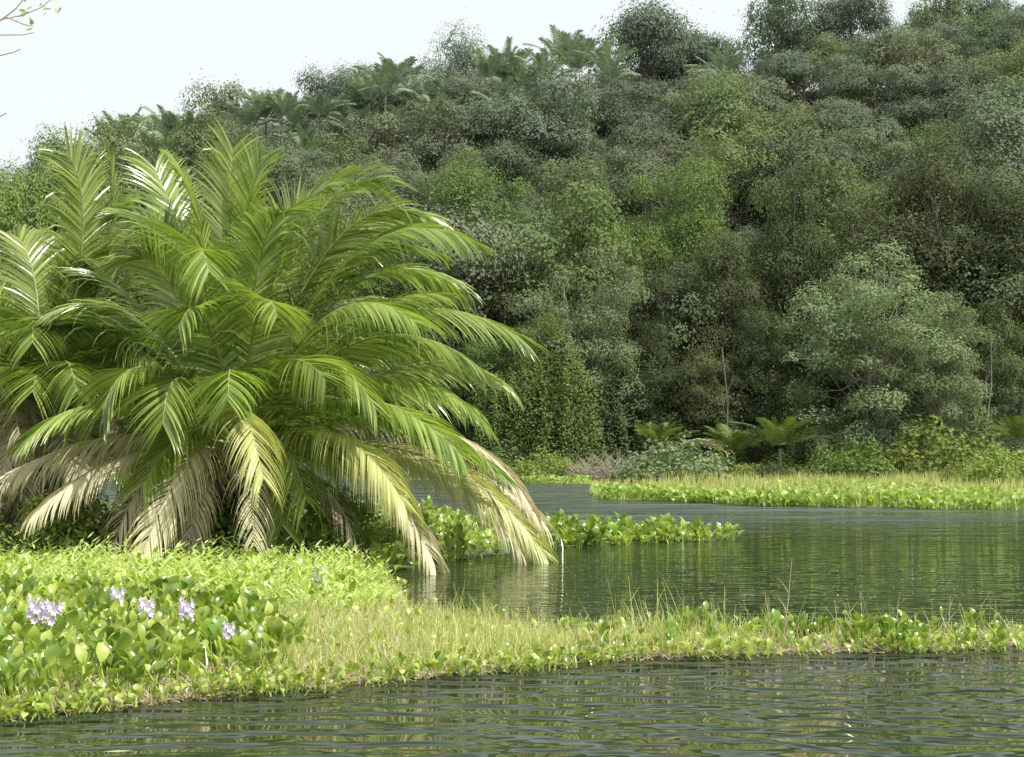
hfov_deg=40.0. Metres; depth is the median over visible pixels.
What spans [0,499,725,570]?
ground bank
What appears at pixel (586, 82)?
forest tree
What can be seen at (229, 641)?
water hyacinth
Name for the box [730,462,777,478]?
shrub
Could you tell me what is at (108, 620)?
water hyacinth
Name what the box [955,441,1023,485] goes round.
shrub
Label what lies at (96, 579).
water hyacinth
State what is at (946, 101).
forest tree
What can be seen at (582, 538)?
water hyacinth
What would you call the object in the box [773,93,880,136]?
forest tree
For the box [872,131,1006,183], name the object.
forest tree
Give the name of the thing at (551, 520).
water hyacinth
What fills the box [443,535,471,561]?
water hyacinth
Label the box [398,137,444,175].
forest tree
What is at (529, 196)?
forest tree
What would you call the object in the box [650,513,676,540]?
water hyacinth
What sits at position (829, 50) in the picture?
forest tree
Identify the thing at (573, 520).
water hyacinth
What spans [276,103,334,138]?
forest tree
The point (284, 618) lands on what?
water hyacinth
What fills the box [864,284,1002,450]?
bank tree
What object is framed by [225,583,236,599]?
water hyacinth
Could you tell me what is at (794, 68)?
forest tree
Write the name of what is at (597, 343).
bank tree
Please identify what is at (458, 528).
water hyacinth
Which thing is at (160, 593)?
water hyacinth
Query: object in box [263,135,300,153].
forest tree
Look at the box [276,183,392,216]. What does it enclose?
forest tree
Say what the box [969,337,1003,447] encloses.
bare tree
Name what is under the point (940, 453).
shrub
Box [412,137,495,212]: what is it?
forest tree
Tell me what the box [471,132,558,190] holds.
forest tree
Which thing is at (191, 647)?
water hyacinth
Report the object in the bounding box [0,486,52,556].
shrub
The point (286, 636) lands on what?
water hyacinth
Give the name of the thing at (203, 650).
water hyacinth
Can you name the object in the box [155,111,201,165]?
hill palm
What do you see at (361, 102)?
forest tree
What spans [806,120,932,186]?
forest tree
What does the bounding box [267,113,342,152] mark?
forest tree
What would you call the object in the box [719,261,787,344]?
forest tree
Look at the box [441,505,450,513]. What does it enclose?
water hyacinth
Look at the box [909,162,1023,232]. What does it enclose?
forest tree
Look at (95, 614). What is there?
water hyacinth
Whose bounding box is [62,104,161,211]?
forest tree
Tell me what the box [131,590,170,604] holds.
water hyacinth
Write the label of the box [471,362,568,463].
hanging vine
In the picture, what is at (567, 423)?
hanging vine
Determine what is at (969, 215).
forest tree
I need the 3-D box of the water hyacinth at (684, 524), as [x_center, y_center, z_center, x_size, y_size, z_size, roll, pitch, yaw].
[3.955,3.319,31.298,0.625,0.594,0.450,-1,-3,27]
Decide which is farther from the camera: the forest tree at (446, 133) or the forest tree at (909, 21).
the forest tree at (909, 21)
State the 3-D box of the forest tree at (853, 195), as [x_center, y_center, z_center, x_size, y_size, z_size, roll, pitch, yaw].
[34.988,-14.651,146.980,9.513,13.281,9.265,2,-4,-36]
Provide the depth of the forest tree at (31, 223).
165.51 m
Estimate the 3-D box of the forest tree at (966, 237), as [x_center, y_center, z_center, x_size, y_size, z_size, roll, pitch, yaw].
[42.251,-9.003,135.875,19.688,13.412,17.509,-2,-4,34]
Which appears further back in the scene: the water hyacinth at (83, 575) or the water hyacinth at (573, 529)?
the water hyacinth at (573, 529)
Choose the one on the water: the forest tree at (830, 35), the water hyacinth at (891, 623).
the water hyacinth at (891, 623)
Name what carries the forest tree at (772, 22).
on the hill
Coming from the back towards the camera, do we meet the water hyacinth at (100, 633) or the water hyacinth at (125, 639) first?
the water hyacinth at (100, 633)
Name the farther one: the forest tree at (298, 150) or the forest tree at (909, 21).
the forest tree at (909, 21)
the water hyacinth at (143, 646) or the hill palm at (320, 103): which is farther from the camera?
the hill palm at (320, 103)
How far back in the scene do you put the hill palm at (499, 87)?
198.04 m
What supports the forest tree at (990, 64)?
on the hill
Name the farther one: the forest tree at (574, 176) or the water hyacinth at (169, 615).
the forest tree at (574, 176)
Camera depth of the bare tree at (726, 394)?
102.55 m
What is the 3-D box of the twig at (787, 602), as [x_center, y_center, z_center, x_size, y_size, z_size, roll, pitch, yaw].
[2.776,2.274,14.366,0.182,0.899,0.015,0,-3,0]
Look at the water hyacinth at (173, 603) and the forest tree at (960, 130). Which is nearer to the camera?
the water hyacinth at (173, 603)
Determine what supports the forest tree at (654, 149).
on the hill
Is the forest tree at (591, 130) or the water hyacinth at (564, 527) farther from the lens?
the forest tree at (591, 130)
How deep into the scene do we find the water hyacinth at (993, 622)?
14.67 m
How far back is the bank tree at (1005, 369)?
104.96 m
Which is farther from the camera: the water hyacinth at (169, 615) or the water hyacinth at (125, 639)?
the water hyacinth at (169, 615)
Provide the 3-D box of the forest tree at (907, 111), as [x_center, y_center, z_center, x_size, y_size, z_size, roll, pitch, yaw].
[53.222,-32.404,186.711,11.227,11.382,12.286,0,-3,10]
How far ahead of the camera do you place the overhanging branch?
7.10 m
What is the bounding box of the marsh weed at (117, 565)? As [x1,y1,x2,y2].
[0,524,1019,698]
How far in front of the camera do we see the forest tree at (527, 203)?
160.43 m
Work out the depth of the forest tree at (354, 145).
206.93 m
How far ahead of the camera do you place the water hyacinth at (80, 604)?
14.73 m
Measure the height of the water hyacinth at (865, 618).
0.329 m
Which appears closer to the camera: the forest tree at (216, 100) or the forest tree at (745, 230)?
the forest tree at (745, 230)
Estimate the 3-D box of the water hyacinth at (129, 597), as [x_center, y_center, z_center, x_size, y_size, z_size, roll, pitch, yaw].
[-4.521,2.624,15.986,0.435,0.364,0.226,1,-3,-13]
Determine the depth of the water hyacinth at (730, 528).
31.61 m
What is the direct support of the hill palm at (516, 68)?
on the hill
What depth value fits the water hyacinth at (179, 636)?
12.82 m
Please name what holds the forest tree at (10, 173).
on the hill
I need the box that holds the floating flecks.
[555,565,1021,620]
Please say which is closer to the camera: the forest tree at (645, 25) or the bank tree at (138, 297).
the bank tree at (138, 297)
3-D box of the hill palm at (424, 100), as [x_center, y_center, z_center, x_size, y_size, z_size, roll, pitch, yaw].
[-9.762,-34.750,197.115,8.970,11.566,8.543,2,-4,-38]
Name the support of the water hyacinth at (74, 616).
on the marsh ground at (133, 699)
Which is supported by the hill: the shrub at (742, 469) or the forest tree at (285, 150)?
the forest tree at (285, 150)
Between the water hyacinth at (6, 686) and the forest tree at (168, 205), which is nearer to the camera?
the water hyacinth at (6, 686)
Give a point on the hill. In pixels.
(834, 391)
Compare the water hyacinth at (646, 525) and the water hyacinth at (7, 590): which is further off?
the water hyacinth at (646, 525)
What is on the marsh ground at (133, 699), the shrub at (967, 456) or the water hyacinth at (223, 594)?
the water hyacinth at (223, 594)
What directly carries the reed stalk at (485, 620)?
on the marsh ground at (133, 699)
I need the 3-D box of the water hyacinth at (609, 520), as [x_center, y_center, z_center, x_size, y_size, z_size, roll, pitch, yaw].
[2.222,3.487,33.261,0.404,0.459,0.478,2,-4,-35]
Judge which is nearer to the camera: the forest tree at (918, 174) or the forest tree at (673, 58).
the forest tree at (918, 174)
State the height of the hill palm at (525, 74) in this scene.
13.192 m
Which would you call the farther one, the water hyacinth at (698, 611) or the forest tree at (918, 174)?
the forest tree at (918, 174)
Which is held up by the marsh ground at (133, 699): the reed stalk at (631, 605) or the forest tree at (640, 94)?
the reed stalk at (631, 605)
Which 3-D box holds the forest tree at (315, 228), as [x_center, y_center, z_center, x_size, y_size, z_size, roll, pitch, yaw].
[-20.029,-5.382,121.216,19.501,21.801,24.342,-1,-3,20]
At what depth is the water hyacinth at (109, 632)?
12.78 m
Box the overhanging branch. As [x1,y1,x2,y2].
[0,0,60,116]
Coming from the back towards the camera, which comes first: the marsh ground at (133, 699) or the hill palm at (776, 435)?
the hill palm at (776, 435)
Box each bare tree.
[721,348,733,457]
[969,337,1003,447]
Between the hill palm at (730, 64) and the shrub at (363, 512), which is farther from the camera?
the hill palm at (730, 64)
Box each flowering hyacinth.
[26,596,45,639]
[40,599,62,633]
[110,586,124,604]
[137,596,154,619]
[177,596,194,621]
[217,621,235,666]
[313,564,328,592]
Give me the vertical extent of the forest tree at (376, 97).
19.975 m
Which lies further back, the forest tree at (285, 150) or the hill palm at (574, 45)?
the hill palm at (574, 45)
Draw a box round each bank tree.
[0,153,77,339]
[99,215,216,430]
[188,230,313,324]
[277,228,410,415]
[373,237,513,419]
[415,149,549,360]
[440,335,544,441]
[448,238,594,433]
[495,238,661,449]
[498,299,587,443]
[560,215,679,396]
[592,315,710,455]
[611,149,745,301]
[625,245,736,436]
[663,341,755,453]
[673,227,797,426]
[711,146,849,409]
[715,302,821,458]
[765,233,996,460]
[776,189,937,426]
[859,123,1023,414]
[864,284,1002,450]
[935,177,1023,421]
[944,291,1023,444]
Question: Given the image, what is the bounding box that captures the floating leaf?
[104,750,125,751]
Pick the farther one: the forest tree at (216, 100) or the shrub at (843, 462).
the forest tree at (216, 100)
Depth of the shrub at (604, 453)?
104.92 m
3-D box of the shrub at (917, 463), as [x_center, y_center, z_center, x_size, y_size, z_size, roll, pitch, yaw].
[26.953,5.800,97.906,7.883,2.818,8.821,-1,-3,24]
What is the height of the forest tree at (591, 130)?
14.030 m
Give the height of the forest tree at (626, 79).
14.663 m
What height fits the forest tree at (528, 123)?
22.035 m
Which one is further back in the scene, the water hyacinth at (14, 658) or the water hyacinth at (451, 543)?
the water hyacinth at (451, 543)
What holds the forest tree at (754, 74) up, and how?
on the hill
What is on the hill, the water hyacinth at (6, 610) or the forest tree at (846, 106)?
the forest tree at (846, 106)
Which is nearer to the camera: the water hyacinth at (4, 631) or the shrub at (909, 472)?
the water hyacinth at (4, 631)
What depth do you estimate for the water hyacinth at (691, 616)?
14.54 m
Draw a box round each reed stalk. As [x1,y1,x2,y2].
[478,593,493,650]
[621,576,639,638]
[650,581,664,628]
[717,587,728,636]
[761,594,775,639]
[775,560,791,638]
[945,595,956,640]
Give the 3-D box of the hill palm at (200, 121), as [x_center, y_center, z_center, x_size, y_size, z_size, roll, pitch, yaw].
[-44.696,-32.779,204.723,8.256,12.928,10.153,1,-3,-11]
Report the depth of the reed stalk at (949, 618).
14.48 m
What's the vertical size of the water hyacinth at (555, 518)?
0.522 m
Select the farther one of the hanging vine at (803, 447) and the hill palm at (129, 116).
the hill palm at (129, 116)
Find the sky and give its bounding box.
[0,0,1023,199]
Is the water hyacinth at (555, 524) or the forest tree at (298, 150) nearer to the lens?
the water hyacinth at (555, 524)
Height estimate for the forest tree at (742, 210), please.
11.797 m
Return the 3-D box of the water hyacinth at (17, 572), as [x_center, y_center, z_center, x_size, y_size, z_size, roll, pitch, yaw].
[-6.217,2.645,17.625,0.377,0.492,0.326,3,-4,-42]
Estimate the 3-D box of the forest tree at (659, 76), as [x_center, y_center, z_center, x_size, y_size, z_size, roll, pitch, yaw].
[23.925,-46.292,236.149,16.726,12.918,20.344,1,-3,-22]
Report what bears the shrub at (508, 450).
on the marsh
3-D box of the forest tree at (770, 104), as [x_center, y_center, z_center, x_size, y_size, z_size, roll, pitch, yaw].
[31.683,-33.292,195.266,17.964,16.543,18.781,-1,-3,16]
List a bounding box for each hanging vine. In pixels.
[466,359,533,463]
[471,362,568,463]
[534,342,612,472]
[565,377,634,469]
[629,352,687,460]
[664,384,741,464]
[728,365,791,463]
[761,376,848,470]
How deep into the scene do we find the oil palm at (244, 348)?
24.93 m
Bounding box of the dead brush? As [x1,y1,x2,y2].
[549,448,662,480]
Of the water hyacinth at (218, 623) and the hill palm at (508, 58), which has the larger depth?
the hill palm at (508, 58)
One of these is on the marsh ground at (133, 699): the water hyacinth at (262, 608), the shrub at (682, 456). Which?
the water hyacinth at (262, 608)
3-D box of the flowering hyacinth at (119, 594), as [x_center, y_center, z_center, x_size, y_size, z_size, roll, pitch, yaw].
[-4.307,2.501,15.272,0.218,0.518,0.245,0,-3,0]
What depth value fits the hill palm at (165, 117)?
200.93 m
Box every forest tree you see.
[0,153,39,207]
[0,188,71,262]
[7,119,128,248]
[13,192,135,308]
[40,277,139,325]
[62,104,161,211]
[94,174,165,210]
[113,203,148,272]
[130,103,194,148]
[148,184,218,232]
[150,99,282,235]
[166,142,309,199]
[174,68,280,130]
[179,141,351,228]
[210,135,309,186]
[221,116,292,143]
[225,173,346,315]
[260,109,350,161]
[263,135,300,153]
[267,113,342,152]
[274,138,321,160]
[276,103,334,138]
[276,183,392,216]
[282,147,360,180]
[284,161,378,208]
[284,180,436,262]
[285,201,400,417]
[290,56,380,139]
[298,210,376,242]
[301,122,389,197]
[325,135,382,161]
[327,104,439,173]
[333,59,404,138]
[333,60,407,130]
[344,159,425,213]
[355,151,435,205]
[363,146,435,176]
[368,76,440,144]
[371,187,576,400]
[373,162,509,206]
[376,158,414,202]
[377,65,477,134]
[381,92,497,175]
[388,127,427,167]
[396,154,563,241]
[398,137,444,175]
[410,6,492,94]
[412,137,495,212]
[432,74,523,114]
[432,144,522,190]
[436,197,528,218]
[437,90,553,196]
[438,60,504,108]
[450,67,531,104]
[459,52,621,195]
[467,199,606,364]
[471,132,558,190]
[475,160,648,421]
[494,113,603,171]
[496,74,604,158]
[497,187,550,204]
[502,193,555,217]
[512,146,635,234]
[515,146,671,197]
[526,76,583,100]
[531,173,633,214]
[537,133,612,170]
[550,73,605,91]
[556,92,639,139]
[564,122,723,179]
[567,135,632,172]
[577,74,702,121]
[582,69,651,147]
[584,0,728,83]
[585,65,628,87]
[585,247,741,415]
[592,151,746,232]
[594,97,689,149]
[601,66,674,85]
[609,139,689,167]
[609,209,677,240]
[614,111,714,153]
[615,74,675,89]
[621,222,761,318]
[634,63,690,83]
[635,86,745,137]
[638,65,801,110]
[639,26,756,82]
[660,60,765,150]
[673,72,779,159]
[673,115,790,233]
[673,143,775,230]
[687,58,729,92]
[694,71,795,129]
[697,227,816,278]
[698,343,796,411]
[708,114,875,201]
[709,176,764,231]
[711,223,766,244]
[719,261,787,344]
[726,227,813,343]
[728,113,833,153]
[733,0,834,96]
[737,72,807,108]
[738,45,802,74]
[739,68,770,77]
[739,98,837,159]
[740,54,818,97]
[746,43,864,114]
[755,169,877,230]
[757,140,912,342]
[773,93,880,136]
[785,0,863,58]
[789,28,866,95]
[797,95,902,131]
[798,98,916,157]
[800,0,904,57]
[802,34,869,101]
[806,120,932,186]
[807,231,912,383]
[813,172,888,223]
[815,75,893,114]
[816,54,930,123]
[819,179,880,240]
[835,315,905,372]
[837,177,967,241]
[838,19,935,102]
[847,159,990,224]
[851,159,913,218]
[862,24,968,99]
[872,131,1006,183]
[874,94,948,140]
[878,6,932,33]
[878,22,990,100]
[881,219,1023,288]
[882,117,969,177]
[885,144,977,174]
[899,57,1005,120]
[901,0,982,46]
[901,205,983,228]
[906,65,1023,179]
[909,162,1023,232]
[914,9,992,59]
[916,227,1023,317]
[920,80,985,144]
[921,50,986,97]
[922,298,1002,410]
[937,111,1001,153]
[948,5,1017,67]
[949,70,1023,142]
[950,50,1020,101]
[961,0,1023,54]
[966,53,1018,71]
[971,5,1023,63]
[975,27,1023,101]
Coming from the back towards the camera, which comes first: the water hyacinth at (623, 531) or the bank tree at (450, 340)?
the bank tree at (450, 340)
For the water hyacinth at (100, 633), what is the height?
0.488 m
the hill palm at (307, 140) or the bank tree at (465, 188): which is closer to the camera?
the bank tree at (465, 188)
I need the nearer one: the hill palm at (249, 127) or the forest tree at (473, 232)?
the forest tree at (473, 232)
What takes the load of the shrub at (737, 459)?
on the marsh
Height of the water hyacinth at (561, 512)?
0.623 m
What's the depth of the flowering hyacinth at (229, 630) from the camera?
12.60 m
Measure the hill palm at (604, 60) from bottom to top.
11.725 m
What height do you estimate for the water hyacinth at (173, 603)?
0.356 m
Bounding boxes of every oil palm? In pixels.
[0,116,561,575]
[0,122,276,556]
[0,393,137,533]
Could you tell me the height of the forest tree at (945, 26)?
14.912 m
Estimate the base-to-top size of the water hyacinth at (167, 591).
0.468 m
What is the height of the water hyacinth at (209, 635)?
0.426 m
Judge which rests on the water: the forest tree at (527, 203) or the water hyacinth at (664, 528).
the water hyacinth at (664, 528)
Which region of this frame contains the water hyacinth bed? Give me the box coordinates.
[508,473,1023,509]
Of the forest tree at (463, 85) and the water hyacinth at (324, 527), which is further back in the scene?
the forest tree at (463, 85)
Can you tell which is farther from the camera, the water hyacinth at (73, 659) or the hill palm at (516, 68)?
the hill palm at (516, 68)
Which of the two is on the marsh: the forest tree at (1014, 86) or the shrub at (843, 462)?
the shrub at (843, 462)
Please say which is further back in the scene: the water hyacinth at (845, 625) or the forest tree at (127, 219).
the forest tree at (127, 219)
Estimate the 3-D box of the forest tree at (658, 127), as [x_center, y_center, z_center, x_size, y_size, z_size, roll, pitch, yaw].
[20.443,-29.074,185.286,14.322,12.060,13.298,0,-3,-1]
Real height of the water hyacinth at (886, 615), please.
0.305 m
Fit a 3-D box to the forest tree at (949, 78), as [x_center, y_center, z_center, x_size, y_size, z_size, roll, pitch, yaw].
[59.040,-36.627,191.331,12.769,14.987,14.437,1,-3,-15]
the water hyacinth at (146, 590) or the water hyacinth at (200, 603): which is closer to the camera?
the water hyacinth at (200, 603)
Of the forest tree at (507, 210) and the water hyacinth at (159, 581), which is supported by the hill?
the forest tree at (507, 210)
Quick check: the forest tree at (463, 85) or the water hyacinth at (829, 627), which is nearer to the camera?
the water hyacinth at (829, 627)
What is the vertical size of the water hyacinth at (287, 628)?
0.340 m
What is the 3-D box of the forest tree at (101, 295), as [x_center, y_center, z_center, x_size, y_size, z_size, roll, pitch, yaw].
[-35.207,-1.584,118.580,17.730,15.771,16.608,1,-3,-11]
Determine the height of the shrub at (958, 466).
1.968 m
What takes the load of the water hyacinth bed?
on the marsh
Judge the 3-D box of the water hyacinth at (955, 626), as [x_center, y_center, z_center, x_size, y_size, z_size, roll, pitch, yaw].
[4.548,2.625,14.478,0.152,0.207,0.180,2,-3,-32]
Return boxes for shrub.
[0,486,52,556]
[11,485,135,561]
[87,488,227,558]
[178,473,361,559]
[280,482,397,554]
[363,502,442,546]
[441,447,518,478]
[467,429,540,463]
[468,439,583,471]
[476,466,505,480]
[500,443,558,463]
[509,446,590,482]
[570,445,627,463]
[594,454,620,470]
[607,429,735,482]
[639,449,697,477]
[687,448,740,465]
[705,450,754,474]
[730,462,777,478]
[743,460,795,478]
[756,448,825,473]
[798,432,898,479]
[849,444,947,471]
[882,414,1002,477]
[899,466,949,474]
[920,438,1019,466]
[937,455,984,481]
[945,450,992,464]
[952,446,1023,472]
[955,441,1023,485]
[980,443,1023,458]
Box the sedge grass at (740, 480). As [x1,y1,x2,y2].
[486,466,1023,507]
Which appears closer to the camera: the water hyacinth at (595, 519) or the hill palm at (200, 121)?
the water hyacinth at (595, 519)
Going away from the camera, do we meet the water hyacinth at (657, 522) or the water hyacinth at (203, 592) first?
the water hyacinth at (203, 592)
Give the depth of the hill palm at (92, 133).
198.90 m
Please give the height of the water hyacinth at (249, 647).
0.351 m
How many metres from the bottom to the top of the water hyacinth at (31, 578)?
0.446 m
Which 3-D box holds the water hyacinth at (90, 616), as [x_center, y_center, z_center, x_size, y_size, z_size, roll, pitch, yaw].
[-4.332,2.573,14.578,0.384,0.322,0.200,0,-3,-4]
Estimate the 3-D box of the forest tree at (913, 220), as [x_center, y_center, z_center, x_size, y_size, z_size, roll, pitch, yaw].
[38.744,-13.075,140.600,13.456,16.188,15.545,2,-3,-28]
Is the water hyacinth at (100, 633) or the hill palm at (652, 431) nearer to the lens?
the water hyacinth at (100, 633)
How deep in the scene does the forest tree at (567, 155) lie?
185.65 m
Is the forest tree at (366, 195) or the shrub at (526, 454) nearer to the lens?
the shrub at (526, 454)
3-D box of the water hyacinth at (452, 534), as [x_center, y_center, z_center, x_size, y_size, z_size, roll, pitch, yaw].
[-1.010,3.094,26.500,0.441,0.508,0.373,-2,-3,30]
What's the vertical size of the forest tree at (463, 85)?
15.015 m
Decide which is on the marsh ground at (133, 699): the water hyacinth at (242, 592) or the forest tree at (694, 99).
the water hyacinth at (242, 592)
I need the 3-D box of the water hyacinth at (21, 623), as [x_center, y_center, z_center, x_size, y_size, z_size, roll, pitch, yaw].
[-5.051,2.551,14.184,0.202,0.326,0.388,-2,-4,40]
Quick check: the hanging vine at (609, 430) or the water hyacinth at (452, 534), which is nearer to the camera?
the water hyacinth at (452, 534)
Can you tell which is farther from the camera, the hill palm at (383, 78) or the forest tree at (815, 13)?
the forest tree at (815, 13)
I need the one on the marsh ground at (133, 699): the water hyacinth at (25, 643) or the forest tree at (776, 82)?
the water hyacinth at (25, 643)
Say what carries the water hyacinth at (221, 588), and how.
on the marsh ground at (133, 699)
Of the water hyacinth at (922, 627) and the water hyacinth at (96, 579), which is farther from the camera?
the water hyacinth at (96, 579)
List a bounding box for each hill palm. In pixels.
[77,116,132,155]
[102,105,155,141]
[124,130,171,208]
[130,126,188,163]
[141,104,196,165]
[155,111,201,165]
[178,111,231,151]
[199,111,249,139]
[212,121,273,146]
[219,97,286,137]
[236,88,301,140]
[260,93,317,131]
[261,89,308,145]
[270,123,338,153]
[302,90,356,151]
[323,102,381,148]
[345,69,395,138]
[353,58,415,137]
[374,53,437,133]
[374,104,424,143]
[391,72,444,107]
[411,90,470,169]
[453,98,488,114]
[464,47,509,102]
[470,75,532,107]
[476,36,525,84]
[479,47,533,90]
[487,51,560,99]
[514,47,582,106]
[522,24,591,97]
[548,34,597,96]
[572,41,641,128]
[577,35,614,95]
[634,417,699,449]
[683,41,743,79]
[703,423,768,467]
[727,416,834,469]
[962,412,1023,452]
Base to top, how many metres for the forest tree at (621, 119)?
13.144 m
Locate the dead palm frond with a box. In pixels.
[692,438,727,454]
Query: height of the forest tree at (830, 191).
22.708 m
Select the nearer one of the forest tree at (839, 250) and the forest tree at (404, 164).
the forest tree at (839, 250)
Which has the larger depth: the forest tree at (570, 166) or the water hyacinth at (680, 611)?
the forest tree at (570, 166)
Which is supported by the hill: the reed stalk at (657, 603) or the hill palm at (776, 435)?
the hill palm at (776, 435)
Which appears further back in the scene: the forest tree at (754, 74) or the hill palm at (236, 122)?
the forest tree at (754, 74)
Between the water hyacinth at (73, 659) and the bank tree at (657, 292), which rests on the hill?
the bank tree at (657, 292)
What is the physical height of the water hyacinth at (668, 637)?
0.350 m
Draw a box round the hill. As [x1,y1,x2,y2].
[0,79,1023,478]
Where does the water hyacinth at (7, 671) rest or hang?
on the marsh ground at (133, 699)
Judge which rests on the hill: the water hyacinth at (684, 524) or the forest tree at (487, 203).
the forest tree at (487, 203)
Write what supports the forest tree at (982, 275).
on the hill
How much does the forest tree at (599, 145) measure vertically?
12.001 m
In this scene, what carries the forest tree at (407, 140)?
on the hill
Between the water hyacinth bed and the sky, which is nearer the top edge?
the sky
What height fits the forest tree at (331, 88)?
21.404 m
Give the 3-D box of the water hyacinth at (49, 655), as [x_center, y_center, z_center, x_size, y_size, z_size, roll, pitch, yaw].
[-3.720,2.332,11.218,0.289,0.457,0.401,-1,-3,24]
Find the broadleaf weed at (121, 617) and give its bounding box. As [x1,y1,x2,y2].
[0,499,1023,722]
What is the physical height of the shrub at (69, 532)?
1.512 m
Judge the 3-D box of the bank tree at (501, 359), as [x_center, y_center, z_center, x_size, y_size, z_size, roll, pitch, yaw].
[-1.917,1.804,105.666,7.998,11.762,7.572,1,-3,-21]
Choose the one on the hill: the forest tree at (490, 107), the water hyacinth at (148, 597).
the forest tree at (490, 107)
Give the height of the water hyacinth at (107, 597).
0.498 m
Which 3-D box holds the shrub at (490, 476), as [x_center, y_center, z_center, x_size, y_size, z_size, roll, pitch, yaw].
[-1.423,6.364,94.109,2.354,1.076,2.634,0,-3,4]
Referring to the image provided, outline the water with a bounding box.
[0,479,1023,756]
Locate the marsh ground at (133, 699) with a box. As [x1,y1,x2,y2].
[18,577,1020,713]
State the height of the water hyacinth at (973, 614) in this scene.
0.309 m
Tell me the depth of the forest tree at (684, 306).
112.22 m
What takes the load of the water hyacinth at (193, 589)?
on the marsh ground at (133, 699)
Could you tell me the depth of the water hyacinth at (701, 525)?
31.36 m
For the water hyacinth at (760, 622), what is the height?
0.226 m
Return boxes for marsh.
[392,478,1023,508]
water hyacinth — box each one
[0,574,15,589]
[0,619,15,644]
[0,657,23,696]
[1,668,30,696]
[2,569,29,586]
[2,606,24,633]
[3,585,30,608]
[5,648,36,694]
[10,614,25,637]
[12,638,39,652]
[15,579,35,599]
[19,640,71,697]
[24,575,41,586]
[32,636,64,666]
[39,586,54,611]
[44,612,65,629]
[47,612,87,633]
[48,608,89,628]
[56,642,78,680]
[57,573,78,595]
[67,569,87,588]
[67,585,79,597]
[71,574,103,590]
[72,593,98,616]
[76,586,96,609]
[76,602,103,621]
[78,580,98,600]
[79,622,108,676]
[84,611,111,626]
[86,586,119,613]
[87,634,128,679]
[88,608,107,631]
[93,623,119,645]
[98,615,116,638]
[103,593,133,611]
[109,643,154,677]
[112,626,160,687]
[120,654,147,694]
[124,587,144,610]
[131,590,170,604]
[141,586,151,594]
[141,643,169,681]
[144,623,169,641]
[145,585,171,597]
[149,574,174,589]
[149,583,177,606]
[149,661,171,686]
[150,574,168,592]
[150,619,177,659]
[163,616,184,641]
[163,629,202,677]
[164,575,196,588]
[164,609,177,619]
[169,627,202,668]
[170,586,188,599]
[170,601,179,614]
[174,583,197,601]
[185,657,214,680]
[187,586,218,606]
[194,586,223,611]
[194,598,215,621]
[197,617,235,662]
[198,615,234,666]
[198,647,205,659]
[202,622,221,663]
[204,584,224,591]
[218,587,234,615]
[222,635,244,666]
[223,610,250,635]
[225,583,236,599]
[226,587,257,608]
[228,602,238,613]
[241,640,274,675]
[243,595,280,622]
[249,610,286,623]
[256,618,281,664]
[263,624,295,667]
[277,614,289,621]
[282,614,302,648]
[284,624,298,660]
[321,524,336,546]
[337,535,354,560]
[358,527,379,558]
[419,502,435,513]
[421,495,433,503]
[427,517,447,530]
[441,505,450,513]
[441,521,456,536]
[442,522,468,557]
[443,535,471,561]
[450,511,465,523]
[450,531,464,555]
[453,508,467,519]
[461,521,467,536]
[474,512,500,529]
[520,518,542,543]
[543,518,556,535]
[545,508,566,518]
[546,515,564,522]
[551,523,567,546]
[552,521,574,544]
[552,523,568,547]
[566,514,578,519]
[566,527,577,544]
[567,516,579,527]
[571,533,586,547]
[573,518,589,544]
[582,514,601,527]
[583,522,596,544]
[584,518,607,546]
[594,619,618,642]
[594,621,619,640]
[600,516,613,526]
[606,520,624,544]
[613,511,631,529]
[618,529,633,543]
[624,518,642,539]
[632,521,653,541]
[642,517,663,540]
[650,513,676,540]
[652,616,677,650]
[654,513,678,538]
[656,525,679,542]
[662,522,675,541]
[665,606,689,623]
[674,611,696,633]
[680,515,701,540]
[691,607,712,634]
[692,521,705,539]
[699,606,726,634]
[703,523,713,538]
[706,623,719,638]
[717,524,739,539]
[738,620,755,638]
[759,617,773,636]
[763,608,789,640]
[772,614,790,632]
[772,619,791,642]
[787,611,808,644]
[793,616,810,638]
[803,622,822,643]
[810,620,822,638]
[815,616,833,641]
[818,615,835,636]
[840,621,854,641]
[849,613,875,633]
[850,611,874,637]
[850,628,860,640]
[853,619,876,647]
[875,614,886,636]
[877,613,902,642]
[883,616,907,650]
[898,631,913,651]
[904,619,918,631]
[909,623,928,638]
[942,623,960,642]
[961,607,986,633]
[964,626,974,645]
[990,619,1006,637]
[995,623,1011,648]
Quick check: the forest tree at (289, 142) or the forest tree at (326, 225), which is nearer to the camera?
the forest tree at (326, 225)
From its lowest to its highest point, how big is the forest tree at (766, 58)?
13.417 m
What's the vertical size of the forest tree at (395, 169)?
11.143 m
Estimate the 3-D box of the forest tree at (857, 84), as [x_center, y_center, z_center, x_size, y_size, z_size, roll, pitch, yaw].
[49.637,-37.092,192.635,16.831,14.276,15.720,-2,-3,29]
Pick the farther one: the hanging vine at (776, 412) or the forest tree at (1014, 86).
the forest tree at (1014, 86)
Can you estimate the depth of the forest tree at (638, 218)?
140.71 m
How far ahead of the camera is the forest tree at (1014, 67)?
186.49 m
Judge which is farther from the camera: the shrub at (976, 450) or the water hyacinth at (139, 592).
the shrub at (976, 450)
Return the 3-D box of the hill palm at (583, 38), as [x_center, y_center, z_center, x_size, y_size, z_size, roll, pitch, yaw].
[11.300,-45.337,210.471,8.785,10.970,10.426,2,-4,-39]

